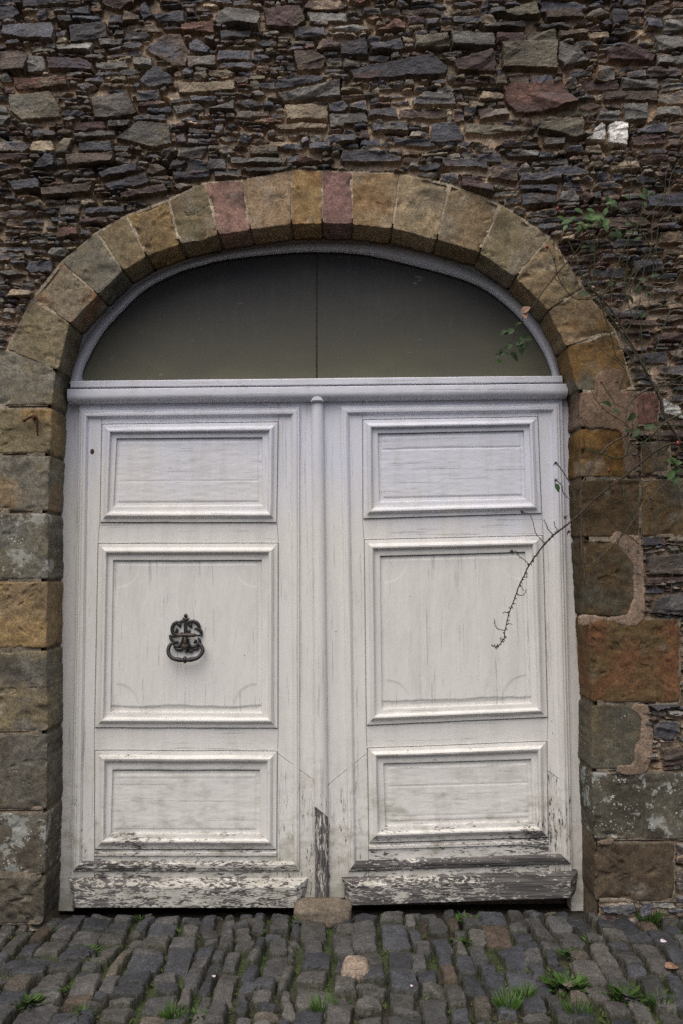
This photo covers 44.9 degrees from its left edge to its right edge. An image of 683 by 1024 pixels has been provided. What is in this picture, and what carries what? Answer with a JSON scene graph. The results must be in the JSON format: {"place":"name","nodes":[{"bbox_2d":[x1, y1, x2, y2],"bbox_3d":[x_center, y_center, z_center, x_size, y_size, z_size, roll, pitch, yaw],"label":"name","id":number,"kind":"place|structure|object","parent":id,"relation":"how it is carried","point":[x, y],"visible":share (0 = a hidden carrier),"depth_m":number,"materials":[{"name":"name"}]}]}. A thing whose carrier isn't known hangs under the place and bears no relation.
{"place":"outdoors","nodes":[
{"label":"outdoors","id":0,"kind":"place"},
{"bbox_2d":[64,903,568,914],"bbox_3d":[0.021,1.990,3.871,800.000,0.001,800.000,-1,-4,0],"label":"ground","id":1,"kind":"structure","parent":0,"point":[124,911],"depth_m":4.19,"materials":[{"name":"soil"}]},
{"bbox_2d":[0,0,682,934],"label":"stone wall","id":2,"kind":"structure","parent":1,"relation":"on","point":[140,140],"depth_m":4.12,"materials":[{"name":"stone"}]},
{"bbox_2d":[22,415,38,435],"bbox_3d":[-1.500,-0.424,4.029,0.074,0.113,0.080,-2,-4,23],"label":"wall hook","id":3,"kind":"object","parent":2,"relation":"attached to","point":[35,417],"depth_m":4.00,"materials":[{"name":"metal"}]},
{"bbox_2d":[59,239,582,910],"bbox_3d":[-0.120,0.281,4.212,2.670,3.430,0.158,-1,-4,0],"label":"door frame","id":4,"kind":"object","parent":2,"relation":"attached to","point":[325,321],"visible":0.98,"depth_m":4.30,"materials":[{"name":"white paint"}]},
{"bbox_2d":[68,396,328,907],"bbox_3d":[-0.730,0.674,4.161,1.313,2.528,0.125,-1,-4,0],"label":"door leaf","id":5,"kind":"object","parent":4,"relation":"attached to","point":[200,762],"visible":1,"depth_m":4.15,"materials":[{"name":"white paint"}]},
{"bbox_2d":[323,399,577,905],"bbox_3d":[0.522,0.656,4.162,1.262,2.515,0.125,-1,-4,0],"label":"door leaf","id":6,"kind":"object","parent":4,"relation":"attached to","point":[448,738],"visible":0.99,"depth_m":4.16,"materials":[{"name":"white paint"}]},
{"bbox_2d":[491,120,682,649],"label":"climbing rose","id":7,"kind":"object","parent":2,"relation":"attached to","point":[590,217],"visible":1,"depth_m":3.99,"materials":[{"name":"green plant"}]},
{"bbox_2d":[0,908,682,1023],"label":"cobbled street","id":8,"kind":"structure","parent":0,"point":[350,961],"depth_m":3.46,"materials":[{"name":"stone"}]},
{"bbox_2d":[12,990,48,1012],"bbox_3d":[-1.206,1.885,3.188,0.156,0.037,0.151,-1,-4,0],"label":"weed","id":9,"kind":"object","parent":8,"relation":"on","point":[36,998],"visible":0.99,"depth_m":3.20,"materials":[{"name":"green plant"}]},
{"bbox_2d":[57,980,74,993],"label":"weed","id":10,"kind":"object","parent":8,"relation":"on","point":[68,987],"visible":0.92,"depth_m":3.30,"materials":[{"name":"green plant"}]},
{"bbox_2d":[69,1001,98,1016],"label":"weed","id":11,"kind":"object","parent":8,"relation":"on","point":[79,1009],"visible":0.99,"depth_m":3.14,"materials":[{"name":"green plant"}]},
{"bbox_2d":[72,943,102,960],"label":"weed","id":12,"kind":"object","parent":8,"relation":"on","point":[90,959],"visible":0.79,"depth_m":3.63,"materials":[{"name":"green plant"}]},
{"bbox_2d":[135,915,146,921],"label":"weed","id":13,"kind":"object","parent":8,"relation":"on","point":[139,916],"visible":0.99,"depth_m":3.97,"materials":[{"name":"green plant"}]},
{"bbox_2d":[158,999,188,1019],"bbox_3d":[-0.627,1.871,3.104,0.116,0.065,0.101,-1,-4,0],"label":"grass tuft","id":14,"kind":"object","parent":8,"relation":"on","point":[165,1013],"visible":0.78,"depth_m":3.09,"materials":[{"name":"green plant"}]},
{"bbox_2d":[188,1007,208,1020],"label":"weed","id":15,"kind":"object","parent":8,"relation":"on","point":[195,1011],"visible":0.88,"depth_m":3.10,"materials":[{"name":"green plant"}]},
{"bbox_2d":[293,897,351,928],"bbox_3d":[-0.089,1.924,3.966,0.281,0.119,0.173,-1,-4,0],"label":"doorstop stone","id":16,"kind":"object","parent":8,"relation":"on","point":[330,912],"visible":0.76,"depth_m":3.90,"materials":[{"name":"stone"}]},
{"bbox_2d":[307,989,341,1012],"bbox_3d":[-0.073,1.870,3.150,0.116,0.061,0.110,3,-5,-41],"label":"grass tuft","id":17,"kind":"object","parent":8,"relation":"on","point":[316,1006],"visible":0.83,"depth_m":3.15,"materials":[{"name":"green plant"}]},
{"bbox_2d":[449,935,471,944],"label":"weed","id":18,"kind":"object","parent":8,"relation":"on","point":[461,939],"visible":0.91,"depth_m":3.69,"materials":[{"name":"green plant"}]},
{"bbox_2d":[455,910,480,923],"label":"weed","id":19,"kind":"object","parent":8,"relation":"on","point":[459,917],"visible":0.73,"depth_m":3.92,"materials":[{"name":"green plant"}]},
{"bbox_2d":[490,983,524,1010],"bbox_3d":[0.632,1.858,3.158,0.135,0.071,0.118,-1,-4,0],"label":"grass tuft","id":20,"kind":"object","parent":8,"relation":"on","point":[515,1003],"visible":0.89,"depth_m":3.15,"materials":[{"name":"green plant"}]},
{"bbox_2d":[511,980,539,998],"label":"grass tuft","id":21,"kind":"object","parent":8,"relation":"on","point":[527,992],"visible":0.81,"depth_m":3.23,"materials":[{"name":"green plant"}]},
{"bbox_2d":[539,969,592,996],"bbox_3d":[0.894,1.863,3.273,0.212,0.046,0.183,-1,-4,0],"label":"weed","id":22,"kind":"object","parent":8,"relation":"on","point":[579,982],"visible":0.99,"depth_m":3.29,"materials":[{"name":"green plant"}]},
{"bbox_2d":[556,947,577,958],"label":"weed","id":23,"kind":"object","parent":8,"relation":"on","point":[566,953],"visible":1,"depth_m":3.57,"materials":[{"name":"green plant"}]},
{"bbox_2d":[558,995,593,1014],"bbox_3d":[0.874,1.851,3.093,0.137,0.070,0.111,-2,-4,15],"label":"grass tuft","id":24,"kind":"object","parent":8,"relation":"on","point":[569,1006],"visible":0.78,"depth_m":3.09,"materials":[{"name":"green plant"}]},
{"bbox_2d":[602,978,647,1005],"bbox_3d":[1.098,1.859,3.192,0.155,0.038,0.162,2,-5,-34],"label":"weed","id":25,"kind":"object","parent":8,"relation":"on","point":[619,991],"visible":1,"depth_m":3.20,"materials":[{"name":"green plant"}]},
{"bbox_2d":[635,909,665,924],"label":"grass tuft","id":26,"kind":"object","parent":8,"relation":"on","point":[655,918],"visible":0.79,"depth_m":3.86,"materials":[{"name":"green plant"}]},
{"bbox_2d":[644,986,674,1008],"bbox_3d":[1.213,1.856,3.149,0.110,0.061,0.097,-3,-5,29],"label":"grass tuft","id":27,"kind":"object","parent":8,"relation":"on","point":[651,1001],"visible":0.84,"depth_m":3.14,"materials":[{"name":"green plant"}]},
{"bbox_2d":[665,962,678,968],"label":"fallen leaf","id":28,"kind":"object","parent":8,"relation":"on","point":[670,965],"visible":1,"depth_m":3.38,"materials":[{"name":"plant"}]}
]}

